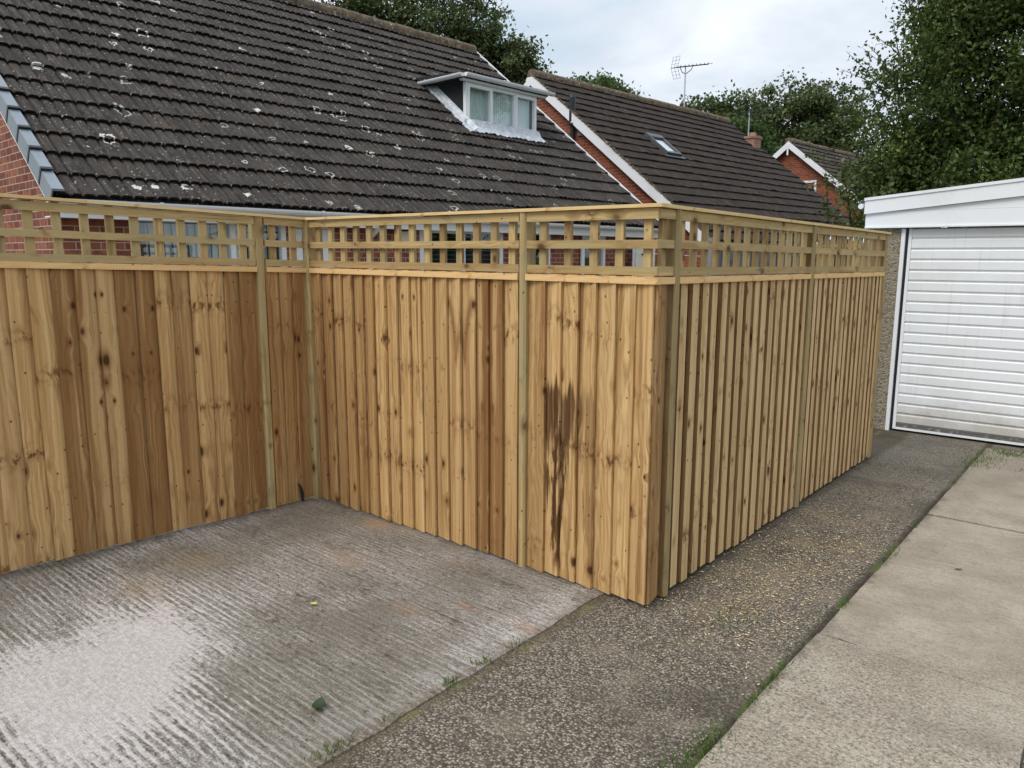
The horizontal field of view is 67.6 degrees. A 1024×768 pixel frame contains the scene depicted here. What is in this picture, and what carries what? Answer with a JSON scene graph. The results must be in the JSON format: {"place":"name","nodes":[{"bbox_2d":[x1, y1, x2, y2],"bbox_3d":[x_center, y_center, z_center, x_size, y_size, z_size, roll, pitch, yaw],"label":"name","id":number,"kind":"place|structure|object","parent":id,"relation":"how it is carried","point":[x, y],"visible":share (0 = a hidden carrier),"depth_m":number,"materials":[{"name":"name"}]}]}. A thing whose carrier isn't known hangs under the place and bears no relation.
{"place":"outdoors","nodes":[
{"label":"outdoors","id":0,"kind":"place"},
{"bbox_2d":[0,496,605,767],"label":"parking slab","id":1,"kind":"structure","parent":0,"point":[225,643],"depth_m":3.21,"materials":[{"name":"concrete"}]},
{"bbox_2d":[310,697,325,717],"bbox_3d":[-0.690,1.135,2.689,0.049,0.021,0.100,5,11,28],"label":"fallen leaf","id":2,"kind":"object","parent":1,"relation":"on","point":[320,702],"visible":1,"depth_m":2.71,"materials":[{"name":"green plant"}]},
{"bbox_2d":[518,422,651,513],"bbox_3d":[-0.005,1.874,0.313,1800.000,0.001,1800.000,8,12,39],"label":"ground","id":3,"kind":"structure","parent":0,"point":[649,473],"depth_m":6.74,"materials":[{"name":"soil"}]},
{"bbox_2d":[314,0,439,30],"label":"oak tree","id":4,"kind":"object","parent":3,"relation":"on","point":[346,4],"visible":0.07,"depth_m":29.61,"materials":[{"name":"green plant"}]},
{"bbox_2d":[352,0,516,72],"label":"oak tree","id":5,"kind":"object","parent":3,"relation":"on","point":[436,19],"visible":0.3,"depth_m":29.32,"materials":[{"name":"green plant"}]},
{"bbox_2d":[456,13,556,84],"bbox_3d":[-0.157,-8.868,30.678,3.990,11.196,3.055,2,10,11],"label":"oak tree","id":6,"kind":"object","parent":3,"relation":"on","point":[518,64],"visible":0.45,"depth_m":29.65,"materials":[{"name":"green plant"}]},
{"bbox_2d":[566,67,650,95],"bbox_3d":[4.293,-10.664,40.475,5.904,11.561,5.530,8,12,39],"label":"ash tree","id":7,"kind":"object","parent":3,"relation":"on","point":[604,80],"visible":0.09,"depth_m":38.86,"materials":[{"name":"green plant"}]},
{"bbox_2d":[676,79,771,123],"bbox_3d":[9.368,-9.710,38.894,7.044,10.198,4.713,2,10,12],"label":"oak tree","id":8,"kind":"object","parent":3,"relation":"on","point":[720,108],"visible":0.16,"depth_m":37.14,"materials":[{"name":"green plant"}]},
{"bbox_2d":[725,107,782,155],"bbox_3d":[10.883,-8.659,37.005,5.272,8.765,3.687,2,10,11],"label":"willow tree","id":9,"kind":"object","parent":3,"relation":"on","point":[741,125],"visible":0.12,"depth_m":35.76,"materials":[{"name":"green plant"}]},
{"bbox_2d":[702,238,849,275],"bbox_3d":[4.019,-0.895,10.275,0.150,2.000,5.590,9,13,44],"label":"panel fence","id":10,"kind":"object","parent":3,"relation":"on","point":[709,263],"visible":0.02,"depth_m":8.87,"materials":[{"name":"brown wood"}]},
{"bbox_2d":[730,65,887,155],"bbox_3d":[14.982,-10.550,40.340,7.956,11.411,7.112,-5,11,-30],"label":"oak tree","id":11,"kind":"object","parent":3,"relation":"on","point":[812,108],"visible":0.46,"depth_m":38.61,"materials":[{"name":"green plant"}]},
{"bbox_2d":[815,157,963,273],"bbox_3d":[4.893,-1.433,10.543,2.203,3.198,2.295,8,12,39],"label":"shrub","id":12,"kind":"object","parent":3,"relation":"on","point":[858,222],"visible":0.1,"depth_m":10.16,"materials":[{"name":"green plant"}]},
{"bbox_2d":[800,0,1023,227],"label":"birch tree","id":13,"kind":"object","parent":3,"relation":"on","point":[967,132],"visible":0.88,"depth_m":12.22,"materials":[{"name":"green plant"}]},
{"bbox_2d":[518,345,653,465],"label":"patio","id":14,"kind":"structure","parent":0,"point":[652,398],"depth_m":9.70,"materials":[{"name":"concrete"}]},
{"bbox_2d":[0,0,658,275],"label":"bungalow","id":15,"kind":"object","parent":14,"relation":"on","point":[303,108],"visible":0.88,"depth_m":10.09,"materials":[{"name":"grey tile"}]},
{"bbox_2d":[138,221,286,266],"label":"window","id":16,"kind":"structure","parent":15,"relation":"in","point":[147,248],"depth_m":8.53,"materials":[{"name":"grey glass"}]},
{"bbox_2d":[291,227,334,267],"bbox_3d":[-2.532,-0.975,9.479,0.330,1.985,0.600,9,13,42],"label":"door","id":17,"kind":"structure","parent":15,"relation":"in","point":[298,229],"depth_m":9.34,"materials":[{"name":"white plastic"}]},
{"bbox_2d":[419,230,502,272],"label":"window","id":18,"kind":"structure","parent":15,"relation":"in","point":[451,235],"depth_m":11.83,"materials":[{"name":"glass"}]},
{"bbox_2d":[536,234,550,273],"bbox_3d":[0.082,-1.940,12.567,0.912,1.085,0.610,9,13,42],"label":"window","id":19,"kind":"structure","parent":15,"relation":"in","point":[537,235],"depth_m":12.58,"materials":[{"name":"glass"}]},
{"bbox_2d":[582,236,605,274],"bbox_3d":[1.092,-2.098,13.631,0.912,1.050,0.660,9,13,42],"label":"window","id":20,"kind":"structure","parent":15,"relation":"in","point":[586,251],"depth_m":13.51,"materials":[{"name":"grey glass"}]},
{"bbox_2d":[632,249,654,276],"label":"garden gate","id":21,"kind":"structure","parent":14,"relation":"on","point":[639,260],"depth_m":13.87,"materials":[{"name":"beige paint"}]},
{"bbox_2d":[632,249,799,275],"bbox_3d":[2.811,-0.853,9.944,2.536,1.820,0.037,3,10,18],"label":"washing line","id":22,"kind":"object","parent":14,"relation":"on","point":[634,257],"visible":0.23,"depth_m":10.18,"materials":[{"name":"metal"}]},
{"bbox_2d":[315,0,1023,227],"label":"sky","id":23,"kind":"structure","parent":0,"point":[749,43],"materials":[{"name":"white"}]},
{"bbox_2d":[320,428,1023,767],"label":"driveway","id":24,"kind":"structure","parent":0,"point":[626,703],"depth_m":3.15,"materials":[{"name":"grey asphalt"}]},
{"bbox_2d":[0,193,890,604],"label":"garden fence","id":25,"kind":"object","parent":24,"relation":"on","point":[146,397],"visible":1,"depth_m":4.08,"materials":[{"name":"brown wood"}]},
{"bbox_2d":[511,473,923,709],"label":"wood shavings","id":26,"kind":"object","parent":24,"relation":"on","point":[838,537],"visible":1,"depth_m":3.87},
{"bbox_2d":[816,244,872,272],"bbox_3d":[3.107,-0.433,7.285,0.460,1.770,0.200,8,12,39],"label":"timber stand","id":27,"kind":"object","parent":24,"relation":"on","point":[841,246],"visible":0.14,"depth_m":7.10,"materials":[{"name":"brown wood"}]},
{"bbox_2d":[858,178,1023,452],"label":"garage","id":28,"kind":"structure","parent":24,"relation":"on","point":[951,357],"depth_m":6.91,"materials":[{"name":"white plastic"}]},
{"bbox_2d":[892,226,1023,445],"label":"ribbed door","id":29,"kind":"structure","parent":28,"relation":"in","point":[960,367],"depth_m":6.89,"materials":[{"name":"paint"}]},
{"bbox_2d":[523,69,853,333],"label":"gabled house","id":30,"kind":"structure","parent":0,"point":[643,150],"depth_m":19.68,"materials":[{"name":"tile"}]},
{"bbox_2d":[671,56,711,106],"bbox_3d":[5.569,-9.426,23.993,2.094,1.618,0.340,-9,13,-44],"label":"tv aerial","id":31,"kind":"object","parent":30,"relation":"attached to","point":[685,73],"visible":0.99,"depth_m":23.80,"materials":[{"name":"metal"}]},
{"bbox_2d":[734,109,778,135],"bbox_3d":[7.765,-8.395,24.487,1.567,0.848,0.378,-3,10,-18],"label":"tv aerial","id":32,"kind":"object","parent":30,"relation":"attached to","point":[753,115],"visible":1,"depth_m":24.55,"materials":[{"name":"metal"}]},
{"bbox_2d":[816,236,872,247],"bbox_3d":[3.111,-1.359,7.149,0.433,0.222,0.330,8,12,39],"label":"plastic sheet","id":33,"kind":"object","parent":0,"point":[842,238],"visible":0.09,"depth_m":7.17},
{"bbox_2d":[773,138,930,227],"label":"brick house","id":34,"kind":"structure","parent":0,"point":[790,153],"depth_m":27.98,"materials":[{"name":"tile"}]},
{"bbox_2d":[804,180,816,190],"bbox_3d":[10.715,-6.927,28.002,0.850,0.990,0.072,10,13,44],"label":"window","id":35,"kind":"structure","parent":34,"relation":"in","point":[811,181],"depth_m":27.70,"materials":[{"name":"white plastic"}]},
{"bbox_2d":[695,448,1023,767],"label":"concrete path","id":36,"kind":"structure","parent":0,"point":[910,654],"depth_m":3.05,"materials":[{"name":"grey concrete"}]},
{"bbox_2d":[304,446,1023,767],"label":"weeds","id":37,"kind":"object","parent":36,"relation":"on","point":[705,747],"visible":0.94,"depth_m":2.83,"materials":[{"name":"green plant"}]},
{"bbox_2d":[1020,751,1023,767],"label":"side drive","id":38,"kind":"structure","parent":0,"point":[1022,763],"depth_m":2.50,"materials":[{"name":"grey concrete"}]}
]}

